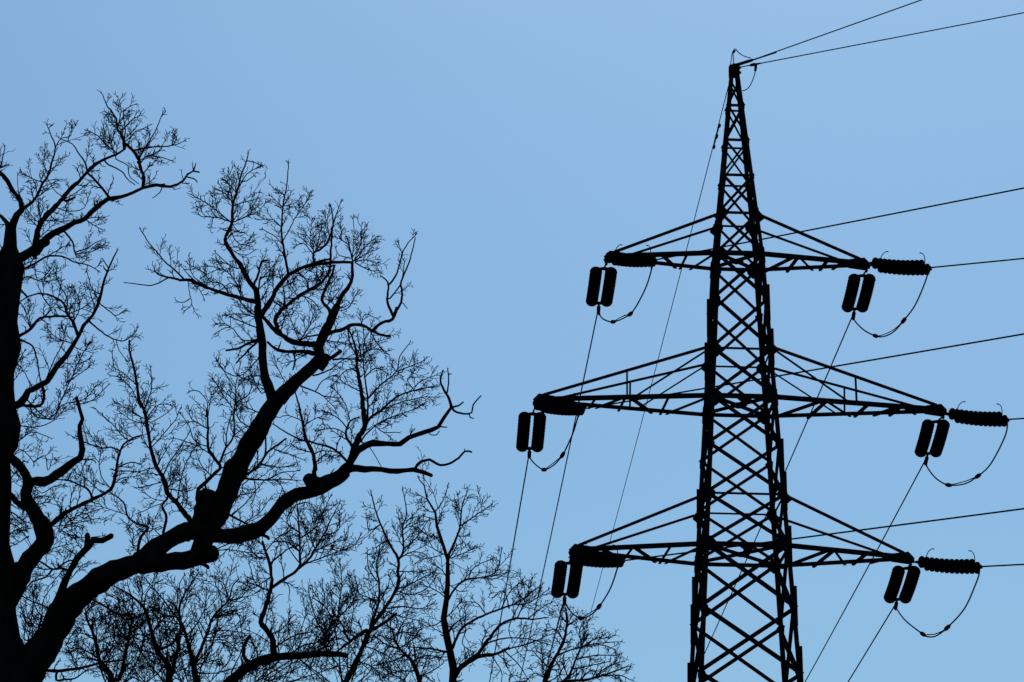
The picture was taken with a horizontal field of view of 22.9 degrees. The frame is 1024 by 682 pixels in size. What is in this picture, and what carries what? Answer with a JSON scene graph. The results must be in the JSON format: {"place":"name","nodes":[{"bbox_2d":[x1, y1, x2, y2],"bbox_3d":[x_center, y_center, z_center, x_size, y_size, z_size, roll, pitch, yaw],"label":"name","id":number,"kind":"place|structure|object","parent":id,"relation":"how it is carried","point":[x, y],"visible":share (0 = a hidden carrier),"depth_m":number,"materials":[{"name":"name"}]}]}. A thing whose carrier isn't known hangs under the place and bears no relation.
{"place":"outdoors","nodes":[
{"label":"outdoors","id":0,"kind":"place"},
{"bbox_2d":[0,0,1023,681],"label":"sky","id":1,"kind":"structure","parent":0,"point":[522,143],"materials":[{"name":"blue"}]},
{"bbox_3d":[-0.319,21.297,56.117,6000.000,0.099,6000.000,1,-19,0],"label":"ground","id":2,"kind":"structure","parent":0,"visible":0},
{"bbox_2d":[28,579,186,681],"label":"bare tree","id":3,"kind":"object","parent":2,"relation":"on","point":[109,676],"visible":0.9,"depth_m":39.26,"materials":[{"name":"black plant"}]},
{"bbox_2d":[83,548,209,681],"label":"bare tree","id":4,"kind":"object","parent":2,"relation":"on","point":[160,647],"visible":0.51,"depth_m":42.26,"materials":[{"name":"black plant"}]},
{"bbox_2d":[132,554,265,681],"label":"bare tree","id":5,"kind":"object","parent":2,"relation":"on","point":[217,614],"visible":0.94,"depth_m":40.63,"materials":[{"name":"black plant"}]},
{"bbox_2d":[0,90,481,681],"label":"old oak","id":6,"kind":"object","parent":2,"relation":"on","point":[32,658],"visible":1,"depth_m":34.27,"materials":[{"name":"black plant"}]},
{"bbox_2d":[186,490,370,681],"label":"bare tree","id":7,"kind":"object","parent":2,"relation":"on","point":[249,666],"visible":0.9,"depth_m":36.86,"materials":[{"name":"black plant"}]},
{"bbox_2d":[277,486,440,681],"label":"bare tree","id":8,"kind":"object","parent":2,"relation":"on","point":[357,662],"visible":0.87,"depth_m":44.19,"materials":[{"name":"black plant"}]},
{"bbox_2d":[357,590,447,681],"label":"bare tree","id":9,"kind":"object","parent":2,"relation":"on","point":[415,668],"visible":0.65,"depth_m":45.56,"materials":[{"name":"black plant"}]},
{"bbox_2d":[399,446,561,681],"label":"slim tree","id":10,"kind":"object","parent":2,"relation":"on","point":[454,671],"visible":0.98,"depth_m":44.88,"materials":[{"name":"black plant"}]},
{"bbox_2d":[499,600,634,681],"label":"bare tree","id":11,"kind":"object","parent":2,"relation":"on","point":[547,674],"visible":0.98,"depth_m":48.72,"materials":[{"name":"black plant"}]},
{"bbox_2d":[533,63,946,681],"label":"lattice pylon","id":12,"kind":"object","parent":2,"relation":"on","point":[757,271],"visible":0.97,"depth_m":60.62,"materials":[{"name":"metal"}]},
{"bbox_2d":[516,409,545,458],"bbox_3d":[0.462,2.203,61.625,0.722,0.747,2.242,1,-19,0],"label":"insulator set","id":13,"kind":"object","parent":12,"relation":"hanging from","point":[538,432],"visible":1,"depth_m":61.30,"materials":[{"name":"paint"}]},
{"bbox_2d":[489,459,528,681],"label":"conductor wire","id":14,"kind":"object","parent":13,"relation":"attached to","point":[511,555],"visible":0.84,"depth_m":68.11,"materials":[{"name":"metal"}]},
{"bbox_2d":[529,410,580,471],"bbox_3d":[1.058,2.587,61.040,0.259,0.920,3.350,8,-21,-21],"label":"jumper cable","id":15,"kind":"object","parent":13,"relation":"hanging from","point":[562,454],"visible":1,"depth_m":60.77,"materials":[{"name":"metal"}]},
{"bbox_2d":[532,391,585,415],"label":"insulator set","id":16,"kind":"object","parent":12,"relation":"hanging from","point":[561,408],"visible":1,"depth_m":59.98,"materials":[{"name":"paint"}]},
{"bbox_2d":[583,333,1023,408],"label":"conductor wire","id":17,"kind":"object","parent":16,"relation":"attached to","point":[809,370],"visible":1,"depth_m":55.63,"materials":[{"name":"metal"}]},
{"bbox_2d":[551,559,582,602],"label":"insulator set","id":18,"kind":"object","parent":12,"relation":"hanging from","point":[574,578],"visible":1,"depth_m":60.07,"materials":[{"name":"paint"}]},
{"bbox_2d":[542,603,562,681],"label":"conductor wire","id":19,"kind":"object","parent":18,"relation":"attached to","point":[553,642],"visible":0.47,"depth_m":64.33,"materials":[{"name":"metal"}]},
{"bbox_2d":[564,562,620,619],"bbox_3d":[1.920,6.063,59.866,0.251,0.920,3.362,9,-21,-21],"label":"jumper cable","id":20,"kind":"object","parent":18,"relation":"hanging from","point":[599,606],"visible":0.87,"depth_m":59.53,"materials":[{"name":"metal"}]},
{"bbox_2d":[568,543,624,567],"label":"insulator set","id":21,"kind":"object","parent":12,"relation":"attached to","point":[601,560],"visible":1,"depth_m":58.80,"materials":[{"name":"paint"}]},
{"bbox_2d":[623,508,1023,560],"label":"conductor wire","id":22,"kind":"object","parent":21,"relation":"attached to","point":[827,534],"visible":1,"depth_m":54.95,"materials":[{"name":"metal"}]},
{"bbox_2d":[586,262,616,313],"bbox_3d":[2.221,-1.325,62.926,0.727,0.637,2.244,1,-19,0],"label":"insulator set","id":23,"kind":"object","parent":12,"relation":"hanging from","point":[608,289],"visible":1,"depth_m":62.62,"materials":[{"name":"paint"}]},
{"bbox_2d":[519,314,597,680],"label":"conductor wire","id":24,"kind":"object","parent":23,"relation":"attached to","point":[562,479],"visible":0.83,"depth_m":74.30,"materials":[{"name":"metal"}]},
{"bbox_2d":[598,262,652,323],"bbox_3d":[2.771,-0.973,62.322,0.268,0.948,3.352,9,-21,-22],"label":"jumper cable","id":25,"kind":"object","parent":23,"relation":"hanging from","point":[630,314],"visible":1,"depth_m":61.89,"materials":[{"name":"metal"}]},
{"bbox_2d":[604,244,657,266],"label":"insulator set","id":26,"kind":"object","parent":12,"relation":"attached to","point":[632,260],"visible":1,"depth_m":61.31,"materials":[{"name":"paint"}]},
{"bbox_2d":[655,187,1023,260],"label":"conductor wire","id":27,"kind":"object","parent":26,"relation":"attached to","point":[844,223],"visible":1,"depth_m":57.57,"materials":[{"name":"metal"}]},
{"bbox_2d":[572,88,727,678],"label":"earth wire","id":28,"kind":"object","parent":12,"relation":"attached to","point":[716,135],"visible":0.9,"depth_m":76.05,"materials":[{"name":"metal"}]},
{"bbox_2d":[730,48,750,63],"bbox_3d":[5.748,-7.212,63.592,0.091,0.660,1.013,8,-21,-21],"label":"bonding wire","id":29,"kind":"object","parent":12,"relation":"attached to","point":[739,53],"visible":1,"depth_m":63.81,"materials":[{"name":"metal"}]},
{"bbox_2d":[734,0,921,66],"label":"earth wire","id":30,"kind":"object","parent":12,"relation":"attached to","point":[743,62],"visible":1,"depth_m":61.64,"materials":[{"name":"metal"}]},
{"bbox_2d":[841,269,875,319],"bbox_3d":[8.641,-1.168,63.142,0.712,0.608,2.244,1,-19,0],"label":"insulator set","id":31,"kind":"object","parent":12,"relation":"hanging from","point":[865,295],"visible":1,"depth_m":62.83,"materials":[{"name":"paint"}]},
{"bbox_2d":[698,316,851,667],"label":"conductor wire","id":32,"kind":"object","parent":31,"relation":"attached to","point":[789,460],"visible":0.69,"depth_m":71.26,"materials":[{"name":"metal"}]},
{"bbox_2d":[852,267,928,337],"bbox_3d":[9.388,-0.730,62.544,0.272,1.166,3.450,10,-21,-25],"label":"jumper cable","id":33,"kind":"object","parent":31,"relation":"hanging from","point":[904,319],"visible":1,"depth_m":62.23,"materials":[{"name":"metal"}]},
{"bbox_2d":[740,12,1023,67],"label":"earth wire","id":34,"kind":"object","parent":12,"relation":"attached to","point":[751,64],"visible":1,"depth_m":61.14,"materials":[{"name":"metal"}]},
{"bbox_2d":[742,64,756,90],"bbox_3d":[5.947,-6.578,63.200,0.078,0.566,0.543,13,-23,-32],"label":"bonding wire","id":35,"kind":"object","parent":34,"relation":"hanging from","point":[755,67],"visible":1,"depth_m":63.09,"materials":[{"name":"metal"}]},
{"bbox_2d":[866,251,931,275],"bbox_3d":[9.441,-1.902,61.777,1.751,0.784,0.610,-12,-23,32],"label":"insulator set","id":36,"kind":"object","parent":12,"relation":"attached to","point":[902,267],"visible":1,"depth_m":61.54,"materials":[{"name":"paint"}]},
{"bbox_2d":[931,258,1023,267],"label":"conductor wire","id":37,"kind":"object","parent":36,"relation":"attached to","point":[977,263],"visible":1,"depth_m":60.71,"materials":[{"name":"metal"}]},
{"bbox_2d":[884,563,920,609],"bbox_3d":[9.353,5.893,60.717,0.698,0.674,2.244,1,-19,0],"label":"insulator set","id":38,"kind":"object","parent":12,"relation":"hanging from","point":[908,587],"visible":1,"depth_m":60.34,"materials":[{"name":"paint"}]},
{"bbox_2d":[848,606,893,681],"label":"conductor wire","id":39,"kind":"object","parent":38,"relation":"attached to","point":[871,643],"visible":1,"depth_m":64.26,"materials":[{"name":"metal"}]},
{"bbox_2d":[895,567,979,637],"bbox_3d":[10.161,6.383,60.111,0.354,1.347,3.479,11,-22,-27],"label":"jumper cable","id":40,"kind":"object","parent":38,"relation":"hanging from","point":[946,628],"visible":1,"depth_m":59.59,"materials":[{"name":"metal"}]},
{"bbox_2d":[914,415,949,464],"bbox_3d":[10.285,2.428,61.963,0.680,0.670,2.246,0,-19,2],"label":"insulator set","id":41,"kind":"object","parent":12,"relation":"hanging from","point":[939,438],"visible":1,"depth_m":61.58,"materials":[{"name":"paint"}]},
{"bbox_2d":[805,462,923,681],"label":"conductor wire","id":42,"kind":"object","parent":41,"relation":"attached to","point":[866,568],"visible":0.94,"depth_m":70.32,"materials":[{"name":"metal"}]},
{"bbox_2d":[924,419,1007,486],"bbox_3d":[11.104,2.886,61.389,0.421,1.100,3.467,10,-21,-26],"label":"jumper cable","id":43,"kind":"object","parent":41,"relation":"hanging from","point":[978,475],"visible":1,"depth_m":61.28,"materials":[{"name":"metal"}]},
{"bbox_2d":[912,548,982,573],"bbox_3d":[10.190,5.168,59.356,1.817,0.718,0.610,-11,-23,31],"label":"insulator set","id":44,"kind":"object","parent":12,"relation":"attached to","point":[956,566],"visible":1,"depth_m":59.10,"materials":[{"name":"paint"}]},
{"bbox_2d":[982,564,1023,566],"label":"conductor wire","id":45,"kind":"object","parent":44,"relation":"attached to","point":[1002,565],"visible":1,"depth_m":58.59,"materials":[{"name":"metal"}]},
{"bbox_2d":[944,401,1009,426],"bbox_3d":[11.107,1.748,60.577,1.716,0.768,0.610,-12,-23,33],"label":"insulator set","id":46,"kind":"object","parent":12,"relation":"attached to","point":[980,418],"visible":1,"depth_m":60.33,"materials":[{"name":"paint"}]}
]}

